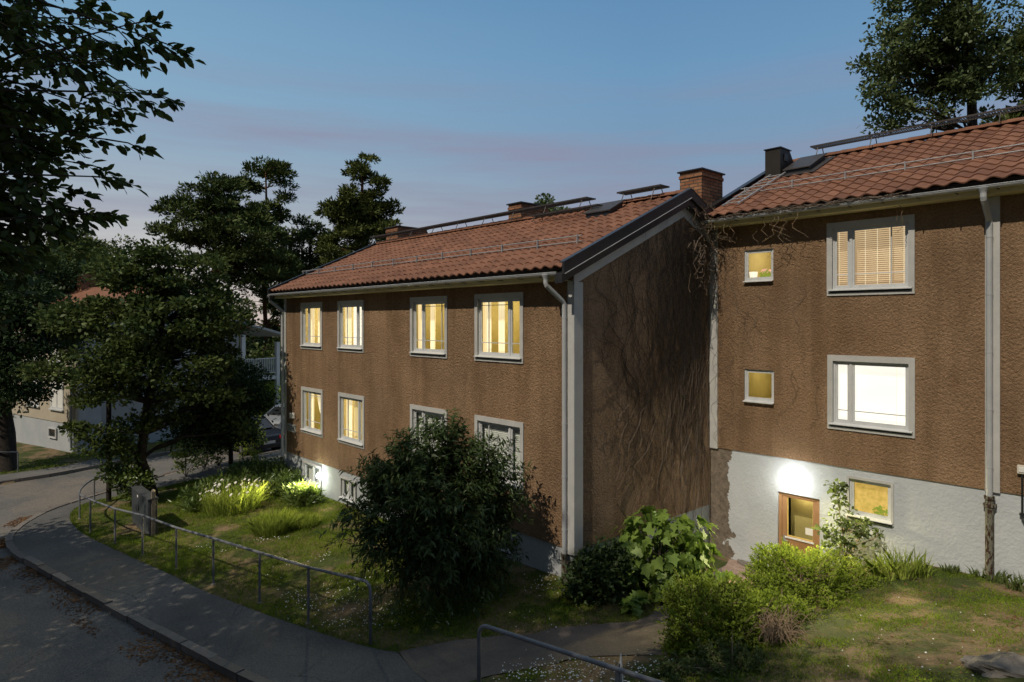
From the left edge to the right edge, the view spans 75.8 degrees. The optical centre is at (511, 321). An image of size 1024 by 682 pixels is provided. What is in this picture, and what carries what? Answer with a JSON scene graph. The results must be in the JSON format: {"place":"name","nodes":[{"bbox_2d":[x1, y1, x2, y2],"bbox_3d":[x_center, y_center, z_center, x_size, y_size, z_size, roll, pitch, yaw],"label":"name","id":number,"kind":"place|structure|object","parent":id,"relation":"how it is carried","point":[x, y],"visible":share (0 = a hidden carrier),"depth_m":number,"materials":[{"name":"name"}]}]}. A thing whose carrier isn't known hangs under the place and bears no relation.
{"place":"outdoors","nodes":[
{"label":"outdoors","id":0,"kind":"place"},
{"bbox_2d":[0,454,132,480],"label":"pavement","id":1,"kind":"structure","parent":0,"point":[3,477],"depth_m":26.30,"materials":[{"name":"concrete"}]},
{"bbox_2d":[53,223,110,249],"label":"pine tree","id":2,"kind":"object","parent":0,"point":[82,239],"visible":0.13,"depth_m":45.20,"materials":[{"name":"green plant"}]},
{"bbox_2d":[0,440,167,473],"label":"verge grass","id":3,"kind":"structure","parent":0,"point":[48,466],"depth_m":27.99,"materials":[{"name":"green plant"}]},
{"bbox_2d":[0,447,280,681],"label":"road","id":4,"kind":"structure","parent":0,"point":[43,638],"depth_m":12.73,"materials":[{"name":"grey asphalt"}]},
{"bbox_2d":[0,453,261,681],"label":"leaf litter","id":5,"kind":"object","parent":4,"relation":"on","point":[168,649],"visible":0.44,"depth_m":12.02,"materials":[{"name":"brown plant"}]},
{"bbox_2d":[234,415,280,455],"bbox_3d":[-12.345,5.146,30.494,4.424,1.517,1.750,0,0,41],"label":"parked car","id":6,"kind":"object","parent":4,"relation":"on","point":[273,434],"visible":0.17,"depth_m":29.44,"materials":[{"name":"black metal"}]},
{"bbox_2d":[262,404,280,428],"bbox_3d":[-11.923,5.203,35.997,1.750,1.517,4.424,0,0,20],"label":"parked car","id":7,"kind":"object","parent":4,"relation":"on","point":[276,422],"visible":0.06,"depth_m":34.66,"materials":[{"name":"silver metal"}]},
{"bbox_2d":[12,451,425,681],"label":"pavement","id":8,"kind":"structure","parent":0,"point":[274,649],"depth_m":12.88,"materials":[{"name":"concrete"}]},
{"bbox_2d":[291,510,324,530],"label":"ornamental grass","id":9,"kind":"object","parent":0,"point":[310,520],"depth_m":17.81,"materials":[{"name":"green plant"}]},
{"bbox_2d":[0,339,1023,681],"bbox_3d":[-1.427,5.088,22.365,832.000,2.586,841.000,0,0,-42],"label":"ground","id":10,"kind":"structure","parent":0,"point":[918,651],"depth_m":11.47,"materials":[{"name":"green plant"}]},
{"bbox_2d":[0,451,18,471],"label":"pipe railing","id":11,"kind":"object","parent":10,"relation":"on","point":[17,452],"visible":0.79,"depth_m":26.27,"materials":[{"name":"metal"}]},
{"bbox_2d":[0,241,99,471],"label":"leafy tree","id":12,"kind":"object","parent":10,"relation":"on","point":[12,355],"visible":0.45,"depth_m":26.19,"materials":[{"name":"green plant"}]},
{"bbox_2d":[18,234,167,297],"bbox_3d":[-25.651,0.379,38.714,9.384,11.542,7.007,0,0,-42],"label":"leafy tree","id":13,"kind":"object","parent":10,"relation":"on","point":[96,251],"visible":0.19,"depth_m":37.95,"materials":[{"name":"green plant"}]},
{"bbox_2d":[0,445,200,483],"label":"kerb","id":14,"kind":"structure","parent":10,"relation":"on","point":[41,476],"depth_m":26.13,"materials":[{"name":"concrete"}]},
{"bbox_2d":[0,0,205,333],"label":"leafy tree","id":15,"kind":"object","parent":10,"relation":"on","point":[23,151],"visible":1,"depth_m":6.21,"materials":[{"name":"green plant"}]},
{"bbox_2d":[105,392,111,501],"bbox_3d":[-13.181,3.750,21.506,0.209,4.670,0.220,0,0,-42],"label":"street pole","id":16,"kind":"object","parent":10,"relation":"on","point":[108,418],"visible":0.39,"depth_m":21.45,"materials":[{"name":"grey metal"}]},
{"bbox_2d":[95,422,157,499],"bbox_3d":[-12.285,4.617,20.890,1.768,2.795,2.317,0,0,-65],"label":"bush","id":17,"kind":"object","parent":10,"relation":"on","point":[140,476],"visible":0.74,"depth_m":20.68,"materials":[{"name":"green plant"}]},
{"bbox_2d":[8,237,265,496],"bbox_3d":[-11.799,1.668,21.113,7.485,8.620,5.014,0,0,-26],"label":"leafy tree","id":18,"kind":"object","parent":10,"relation":"on","point":[129,355],"visible":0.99,"depth_m":20.61,"materials":[{"name":"green plant"}]},
{"bbox_2d":[5,450,280,681],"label":"kerb","id":19,"kind":"structure","parent":10,"relation":"on","point":[216,662],"depth_m":13.01,"materials":[{"name":"stone"}]},
{"bbox_2d":[131,485,158,535],"bbox_3d":[-10.306,5.335,18.447,0.277,1.128,1.857,0,0,-42],"label":"utility cabinet","id":20,"kind":"object","parent":10,"relation":"on","point":[141,500],"visible":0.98,"depth_m":18.21,"materials":[{"name":"metal"}]},
{"bbox_2d":[12,273,280,454],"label":"apartment house","id":21,"kind":"structure","parent":10,"relation":"on","point":[38,425],"depth_m":31.71,"materials":[{"name":"beige paint"}]},
{"bbox_2d":[48,427,56,438],"bbox_3d":[-21.587,5.217,30.902,0.800,0.500,0.055,0,0,33],"label":"window","id":22,"kind":"structure","parent":21,"relation":"in","point":[52,431],"depth_m":30.90,"materials":[{"name":"paint"}]},
{"bbox_2d":[48,382,63,411],"bbox_3d":[-21.226,3.422,30.629,1.400,1.410,0.100,0,0,33],"label":"window","id":23,"kind":"structure","parent":21,"relation":"in","point":[57,404],"depth_m":30.58,"materials":[{"name":"glass"}]},
{"bbox_2d":[151,489,154,535],"bbox_3d":[-9.708,5.259,17.798,0.114,1.470,0.114,0,0,-21],"label":"wooden post","id":24,"kind":"object","parent":10,"relation":"on","point":[153,509],"visible":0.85,"depth_m":17.76,"materials":[{"name":"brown wood"}]},
{"bbox_2d":[170,439,204,476],"bbox_3d":[-12.129,5.082,24.496,1.263,1.748,1.169,0,0,-19],"label":"sapling","id":25,"kind":"object","parent":10,"relation":"on","point":[179,454],"visible":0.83,"depth_m":24.35,"materials":[{"name":"green plant"}]},
{"bbox_2d":[168,482,219,512],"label":"laurel clump","id":26,"kind":"object","parent":10,"relation":"on","point":[190,503],"visible":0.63,"depth_m":20.00,"materials":[{"name":"green plant"}]},
{"bbox_2d":[189,440,219,468],"bbox_3d":[-12.110,5.013,25.834,1.226,1.870,1.266,0,0,-42],"label":"sapling","id":27,"kind":"object","parent":10,"relation":"on","point":[203,458],"visible":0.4,"depth_m":25.74,"materials":[{"name":"green plant"}]},
{"bbox_2d":[197,491,233,512],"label":"daisy clump","id":28,"kind":"object","parent":10,"relation":"on","point":[200,510],"visible":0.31,"depth_m":19.71,"materials":[{"name":"green plant"}]},
{"bbox_2d":[155,351,280,463],"bbox_3d":[-10.941,3.488,24.134,4.237,4.878,4.774,0,0,-42],"label":"leafy tree","id":29,"kind":"object","parent":10,"relation":"on","point":[243,379],"visible":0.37,"depth_m":23.60,"materials":[{"name":"green plant"}]},
{"bbox_2d":[205,434,233,465],"bbox_3d":[-11.704,5.065,26.364,1.304,1.745,1.134,0,0,-1],"label":"sapling","id":30,"kind":"object","parent":10,"relation":"on","point":[219,462],"visible":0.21,"depth_m":26.26,"materials":[{"name":"green plant"}]},
{"bbox_2d":[197,468,245,497],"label":"laurel clump","id":31,"kind":"object","parent":10,"relation":"on","point":[211,480],"visible":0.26,"depth_m":20.91,"materials":[{"name":"green plant"}]},
{"bbox_2d":[142,170,305,291],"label":"pine tree","id":32,"kind":"object","parent":10,"relation":"on","point":[221,218],"visible":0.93,"depth_m":44.46,"materials":[{"name":"green plant"}]},
{"bbox_2d":[78,475,371,644],"bbox_3d":[-8.859,5.293,16.703,2.236,1.751,16.874,0,0,-42],"label":"pipe railing","id":33,"kind":"object","parent":10,"relation":"on","point":[259,553],"visible":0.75,"depth_m":13.89,"materials":[{"name":"metal"}]},
{"bbox_2d":[196,477,274,516],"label":"daisy clump","id":34,"kind":"object","parent":10,"relation":"on","point":[244,500],"visible":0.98,"depth_m":19.60,"materials":[{"name":"green plant"}]},
{"bbox_2d":[216,462,264,494],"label":"laurel clump","id":35,"kind":"object","parent":10,"relation":"on","point":[246,473],"visible":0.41,"depth_m":21.60,"materials":[{"name":"green plant"}]},
{"bbox_2d":[223,458,260,476],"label":"laurel clump","id":36,"kind":"object","parent":10,"relation":"on","point":[230,465],"visible":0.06,"depth_m":24.30,"materials":[{"name":"green plant"}]},
{"bbox_2d":[230,295,258,343],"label":"leafy tree","id":37,"kind":"object","parent":10,"relation":"on","point":[246,319],"visible":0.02,"depth_m":56.37,"materials":[{"name":"green plant"}]},
{"bbox_2d":[234,423,257,458],"bbox_3d":[-11.188,4.964,27.354,1.263,1.916,0.961,0,0,-24],"label":"sapling","id":38,"kind":"object","parent":10,"relation":"on","point":[242,454],"visible":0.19,"depth_m":27.44,"materials":[{"name":"green plant"}]},
{"bbox_2d":[229,458,266,471],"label":"laurel clump","id":39,"kind":"object","parent":10,"relation":"on","point":[245,464],"visible":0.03,"depth_m":23.96,"materials":[{"name":"green plant"}]},
{"bbox_2d":[242,415,268,457],"bbox_3d":[-10.938,4.922,27.922,1.086,1.987,1.206,0,0,-2],"label":"sapling","id":40,"kind":"object","parent":10,"relation":"on","point":[251,450],"visible":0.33,"depth_m":27.87,"materials":[{"name":"green plant"}]},
{"bbox_2d":[231,298,283,342],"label":"pine tree","id":41,"kind":"object","parent":10,"relation":"on","point":[246,301],"visible":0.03,"depth_m":55.86,"materials":[{"name":"green plant"}]},
{"bbox_2d":[239,327,280,358],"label":"leafy tree","id":42,"kind":"object","parent":10,"relation":"on","point":[249,345],"visible":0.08,"depth_m":49.91,"materials":[{"name":"green plant"}]},
{"bbox_2d":[246,337,280,411],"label":"leafy tree","id":43,"kind":"object","parent":10,"relation":"on","point":[267,353],"visible":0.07,"depth_m":43.80,"materials":[{"name":"green plant"}]},
{"bbox_2d":[248,379,280,415],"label":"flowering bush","id":44,"kind":"object","parent":10,"relation":"on","point":[272,385],"visible":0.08,"depth_m":38.23,"materials":[{"name":"green plant"}]},
{"bbox_2d":[242,453,289,480],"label":"laurel clump","id":45,"kind":"object","parent":10,"relation":"on","point":[270,464],"visible":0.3,"depth_m":22.48,"materials":[{"name":"green plant"}]},
{"bbox_2d":[235,155,306,349],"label":"pine tree","id":46,"kind":"object","parent":10,"relation":"on","point":[272,168],"visible":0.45,"depth_m":49.74,"materials":[{"name":"green plant"}]},
{"bbox_2d":[245,505,304,537],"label":"ornamental grass","id":47,"kind":"object","parent":10,"relation":"on","point":[276,524],"depth_m":17.29,"materials":[{"name":"green plant"}]},
{"bbox_2d":[262,462,300,489],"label":"laurel clump","id":48,"kind":"object","parent":10,"relation":"on","point":[283,469],"visible":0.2,"depth_m":21.92,"materials":[{"name":"green plant"}]},
{"bbox_2d":[258,468,307,499],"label":"laurel clump","id":49,"kind":"object","parent":10,"relation":"on","point":[275,484],"visible":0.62,"depth_m":21.21,"materials":[{"name":"green plant"}]},
{"bbox_2d":[279,479,326,506],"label":"laurel clump","id":50,"kind":"object","parent":10,"relation":"on","point":[305,493],"visible":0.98,"depth_m":19.95,"materials":[{"name":"green plant"}]},
{"bbox_2d":[253,213,356,330],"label":"pine tree","id":51,"kind":"object","parent":10,"relation":"on","point":[312,260],"visible":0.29,"depth_m":53.15,"materials":[{"name":"green plant"}]},
{"bbox_2d":[312,151,405,262],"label":"pine tree","id":52,"kind":"object","parent":10,"relation":"on","point":[360,218],"visible":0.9,"depth_m":48.93,"materials":[{"name":"green plant"}]},
{"bbox_2d":[315,407,535,633],"bbox_3d":[-1.514,3.766,12.682,3.820,4.139,3.107,0,0,20],"label":"dark shrub","id":53,"kind":"object","parent":10,"relation":"on","point":[426,511],"visible":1,"depth_m":12.15,"materials":[{"name":"green plant"}]},
{"bbox_2d":[267,167,724,581],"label":"apartment house","id":54,"kind":"structure","parent":10,"relation":"on","point":[501,317],"depth_m":15.27,"materials":[{"name":"paint"}]},
{"bbox_2d":[287,423,295,432],"bbox_3d":[-7.567,3.639,22.571,0.042,0.255,0.601,0,0,-42],"label":"wall sign","id":55,"kind":"object","parent":54,"relation":"attached to","point":[291,427],"visible":1,"depth_m":22.53,"materials":[{"name":"grey metal"}]},
{"bbox_2d":[299,302,322,349],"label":"window","id":56,"kind":"structure","parent":54,"relation":"in","point":[311,314],"depth_m":21.81,"materials":[{"name":"glass"}]},
{"bbox_2d":[300,386,322,437],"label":"window","id":57,"kind":"structure","parent":54,"relation":"in","point":[311,398],"depth_m":21.90,"materials":[{"name":"glass"}]},
{"bbox_2d":[303,460,321,488],"bbox_3d":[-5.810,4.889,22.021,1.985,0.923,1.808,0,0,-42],"label":"window","id":58,"kind":"structure","parent":54,"relation":"in","point":[311,470],"depth_m":21.57,"materials":[{"name":"paint"}]},
{"bbox_2d":[338,476,355,503],"bbox_3d":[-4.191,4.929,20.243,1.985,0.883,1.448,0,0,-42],"label":"window","id":59,"kind":"structure","parent":54,"relation":"in","point":[345,485],"depth_m":19.77,"materials":[{"name":"paint"}]},
{"bbox_2d":[337,300,363,352],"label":"window","id":60,"kind":"structure","parent":54,"relation":"in","point":[350,314],"depth_m":19.88,"materials":[{"name":"glass"}]},
{"bbox_2d":[337,392,364,448],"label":"window","id":61,"kind":"structure","parent":54,"relation":"in","point":[351,408],"depth_m":19.87,"materials":[{"name":"glass"}]},
{"bbox_2d":[409,296,447,358],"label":"window","id":62,"kind":"structure","parent":54,"relation":"in","point":[428,315],"depth_m":16.94,"materials":[{"name":"glass"}]},
{"bbox_2d":[410,404,447,455],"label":"window","id":63,"kind":"structure","parent":54,"relation":"in","point":[415,410],"depth_m":16.84,"materials":[{"name":"paint"}]},
{"bbox_2d":[473,292,523,363],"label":"window","id":64,"kind":"structure","parent":54,"relation":"in","point":[498,317],"depth_m":15.09,"materials":[{"name":"glass"}]},
{"bbox_2d":[474,415,523,493],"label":"window","id":65,"kind":"structure","parent":54,"relation":"in","point":[504,428],"depth_m":14.56,"materials":[{"name":"paint"}]},
{"bbox_2d":[498,529,513,554],"bbox_3d":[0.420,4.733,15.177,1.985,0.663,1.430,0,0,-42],"label":"window","id":66,"kind":"structure","parent":54,"relation":"in","point":[511,537],"depth_m":14.37,"materials":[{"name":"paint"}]},
{"bbox_2d":[587,189,911,532],"bbox_3d":[4.665,1.218,12.944,4.767,8.338,4.617,0,0,-42],"label":"creeper","id":67,"kind":"object","parent":54,"relation":"attached to","point":[701,310],"visible":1,"depth_m":15.35,"materials":[{"name":"brown plant"}]},
{"bbox_2d":[534,193,569,211],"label":"leafy tree","id":68,"kind":"object","parent":10,"relation":"on","point":[545,201],"visible":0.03,"depth_m":57.16,"materials":[{"name":"green plant"}]},
{"bbox_2d":[477,624,663,681],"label":"pipe railing","id":69,"kind":"object","parent":10,"relation":"on","point":[619,670],"visible":1,"depth_m":7.92,"materials":[{"name":"metal"}]},
{"bbox_2d":[619,654,622,681],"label":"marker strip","id":70,"kind":"object","parent":69,"relation":"attached to","point":[621,675],"visible":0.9,"depth_m":7.43,"materials":[{"name":"white paint"}]},
{"bbox_2d":[189,535,984,681],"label":"lawn daisies","id":71,"kind":"object","parent":10,"relation":"on","point":[516,626],"visible":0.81,"depth_m":9.62,"materials":[{"name":"white plant"}]},
{"bbox_2d":[553,535,643,610],"bbox_3d":[1.676,4.776,12.517,1.848,1.256,1.359,0,0,-42],"label":"dark bush","id":72,"kind":"object","parent":10,"relation":"on","point":[595,570],"visible":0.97,"depth_m":12.21,"materials":[{"name":"green plant"}]},
{"bbox_2d":[617,590,650,617],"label":"lobed seedling","id":73,"kind":"object","parent":10,"relation":"on","point":[632,602],"visible":0.99,"depth_m":11.86,"materials":[{"name":"green plant"}]},
{"bbox_2d":[645,574,672,604],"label":"round leaved weed","id":74,"kind":"object","parent":10,"relation":"on","point":[658,584],"visible":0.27,"depth_m":12.28,"materials":[{"name":"green plant"}]},
{"bbox_2d":[611,505,735,604],"bbox_3d":[3.023,4.673,13.034,2.325,1.954,2.330,0,0,-42],"label":"leaved shrub","id":75,"kind":"object","parent":10,"relation":"on","point":[669,542],"visible":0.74,"depth_m":12.83,"materials":[{"name":"green plant"}]},
{"bbox_2d":[653,565,773,663],"bbox_3d":[3.095,4.776,10.032,1.885,1.752,1.904,0,0,-42],"label":"spirea bush","id":76,"kind":"object","parent":10,"relation":"on","point":[728,605],"visible":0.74,"depth_m":10.00,"materials":[{"name":"green plant"}]},
{"bbox_2d":[649,630,785,681],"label":"spirea bush","id":77,"kind":"object","parent":10,"relation":"on","point":[722,659],"visible":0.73,"depth_m":9.04,"materials":[{"name":"green plant"}]},
{"bbox_2d":[722,559,754,582],"bbox_3d":[5.185,5.540,14.612,1.129,0.451,3.245,0,0,30],"label":"gravel patch","id":78,"kind":"object","parent":10,"relation":"on","point":[735,567],"visible":0.23,"depth_m":15.15,"materials":[{"name":"beige gravel"}]},
{"bbox_2d":[737,559,751,567],"bbox_3d":[5.720,5.726,15.591,0.720,0.131,0.720,0,0,-42],"label":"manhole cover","id":79,"kind":"object","parent":78,"relation":"on","point":[742,562],"visible":0.18,"depth_m":15.50,"materials":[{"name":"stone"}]},
{"bbox_2d":[493,566,1023,681],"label":"slope grass","id":80,"kind":"structure","parent":10,"relation":"on","point":[937,617],"depth_m":9.57,"materials":[{"name":"green plant"}]},
{"bbox_2d":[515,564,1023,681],"bbox_3d":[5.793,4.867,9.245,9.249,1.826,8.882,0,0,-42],"label":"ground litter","id":81,"kind":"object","parent":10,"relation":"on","point":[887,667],"visible":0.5,"depth_m":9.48,"materials":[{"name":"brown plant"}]},
{"bbox_2d":[741,598,825,652],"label":"ornamental grass","id":82,"kind":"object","parent":10,"relation":"on","point":[773,634],"depth_m":9.77,"materials":[{"name":"plant"}]},
{"bbox_2d":[746,585,826,629],"bbox_3d":[4.448,4.958,10.939,1.970,1.156,1.269,0,0,8],"label":"spirea bush","id":83,"kind":"object","parent":10,"relation":"on","point":[769,594],"visible":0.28,"depth_m":10.79,"materials":[{"name":"green plant"}]},
{"bbox_2d":[730,537,891,613],"bbox_3d":[5.522,4.942,12.229,3.193,1.444,2.574,0,0,-42],"label":"spirea bush","id":84,"kind":"object","parent":10,"relation":"on","point":[784,575],"visible":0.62,"depth_m":12.19,"materials":[{"name":"green plant"}]},
{"bbox_2d":[811,478,883,564],"bbox_3d":[6.700,4.210,13.184,1.421,2.194,1.068,0,0,-42],"label":"thin elder","id":85,"kind":"object","parent":10,"relation":"on","point":[847,526],"visible":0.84,"depth_m":13.13,"materials":[{"name":"green plant"}]},
{"bbox_2d":[701,104,1023,584],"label":"apartment house","id":86,"kind":"structure","parent":10,"relation":"on","point":[910,336],"depth_m":13.67,"materials":[{"name":"paint"}]},
{"bbox_2d":[749,272,757,277],"bbox_3d":[5.779,-1.083,15.741,0.200,0.215,0.200,0,0,-42],"label":"flower pot","id":87,"kind":"object","parent":86,"relation":"on","point":[753,274],"visible":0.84,"depth_m":15.67,"materials":[{"name":"white ceramic"}]},
{"bbox_2d":[743,248,772,281],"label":"window","id":88,"kind":"structure","parent":86,"relation":"in","point":[758,260],"depth_m":16.26,"materials":[{"name":"glass"}]},
{"bbox_2d":[742,369,773,403],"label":"window","id":89,"kind":"structure","parent":86,"relation":"in","point":[758,384],"depth_m":16.32,"materials":[{"name":"glass"}]},
{"bbox_2d":[759,269,770,276],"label":"potted geranium","id":90,"kind":"object","parent":86,"relation":"on","point":[766,272],"visible":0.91,"depth_m":15.46,"materials":[{"name":"green plant"}]},
{"bbox_2d":[788,478,796,485],"bbox_3d":[6.252,3.575,14.652,0.217,0.170,0.164,0,0,-42],"label":"wall lamp","id":91,"kind":"object","parent":86,"relation":"attached to","point":[792,481],"visible":1,"depth_m":14.60,"materials":[{"name":"grey"}]},
{"bbox_2d":[778,491,819,574],"bbox_3d":[6.574,4.837,14.846,0.520,2.125,0.938,0,0,-42],"label":"door","id":92,"kind":"structure","parent":86,"relation":"in","point":[805,511],"depth_m":14.97,"materials":[{"name":"paint"}]},
{"bbox_2d":[846,475,893,526],"bbox_3d":[7.407,3.678,13.593,0.235,0.885,0.903,0,0,-42],"label":"window","id":93,"kind":"structure","parent":86,"relation":"in","point":[865,494],"depth_m":13.66,"materials":[{"name":"glass"}]},
{"bbox_2d":[827,214,914,295],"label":"window","id":94,"kind":"structure","parent":86,"relation":"in","point":[866,256],"depth_m":13.74,"materials":[{"name":"glass"}]},
{"bbox_2d":[827,355,914,437],"bbox_3d":[7.421,1.500,13.603,0.320,1.584,1.673,0,0,-42],"label":"window","id":95,"kind":"structure","parent":86,"relation":"in","point":[866,394],"depth_m":13.66,"materials":[{"name":"glass"}]},
{"bbox_2d":[872,505,887,515],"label":"potted plant","id":96,"kind":"object","parent":86,"relation":"in","point":[880,509],"visible":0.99,"depth_m":13.51,"materials":[{"name":"green plant"}]},
{"bbox_2d":[1017,465,1023,521],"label":"junction box","id":97,"kind":"object","parent":86,"relation":"attached to","point":[1020,469],"visible":1,"depth_m":11.64,"materials":[{"name":"beige plastic"}]},
{"bbox_2d":[862,545,939,580],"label":"strap leaf clump","id":98,"kind":"object","parent":10,"relation":"on","point":[892,563],"visible":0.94,"depth_m":12.39,"materials":[{"name":"green plant"}]},
{"bbox_2d":[845,0,1023,138],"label":"leafy tree","id":99,"kind":"object","parent":10,"relation":"on","point":[953,61],"visible":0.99,"depth_m":26.60,"materials":[{"name":"green plant"}]},
{"bbox_2d":[937,562,960,573],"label":"weed tuft","id":100,"kind":"object","parent":10,"relation":"on","point":[954,569],"visible":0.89,"depth_m":12.36,"materials":[{"name":"green plant"}]},
{"bbox_2d":[960,656,974,663],"bbox_3d":[5.857,4.181,8.027,0.696,0.115,0.267,0,0,21],"label":"flat rock","id":101,"kind":"object","parent":10,"relation":"on","point":[964,659],"visible":0.08,"depth_m":8.10,"materials":[{"name":"grey stone"}]},
{"bbox_2d":[965,565,984,577],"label":"weed tuft","id":102,"kind":"object","parent":10,"relation":"on","point":[975,572],"visible":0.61,"depth_m":12.11,"materials":[{"name":"green plant"}]},
{"bbox_2d":[964,652,1023,677],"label":"flat rock","id":103,"kind":"object","parent":10,"relation":"on","point":[1001,665],"visible":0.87,"depth_m":7.77,"materials":[{"name":"grey stone"}]},
{"bbox_2d":[982,567,1011,583],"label":"weed tuft","id":104,"kind":"object","parent":10,"relation":"on","point":[998,577],"visible":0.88,"depth_m":11.84,"materials":[{"name":"green plant"}]},
{"bbox_2d":[979,7,1023,129],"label":"pine tree","id":105,"kind":"object","parent":10,"relation":"on","point":[1020,47],"visible":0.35,"depth_m":33.97,"materials":[{"name":"green plant"}]},
{"bbox_2d":[1000,570,1023,591],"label":"weed tuft","id":106,"kind":"object","parent":10,"relation":"on","point":[1016,585],"visible":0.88,"depth_m":11.36,"materials":[{"name":"green plant"}]},
{"bbox_2d":[0,0,1023,325],"label":"sky","id":107,"kind":"structure","parent":0,"point":[471,108],"materials":[{"name":"blue"}]},
{"bbox_2d":[399,559,733,681],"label":"path","id":108,"kind":"structure","parent":0,"point":[453,661],"depth_m":10.41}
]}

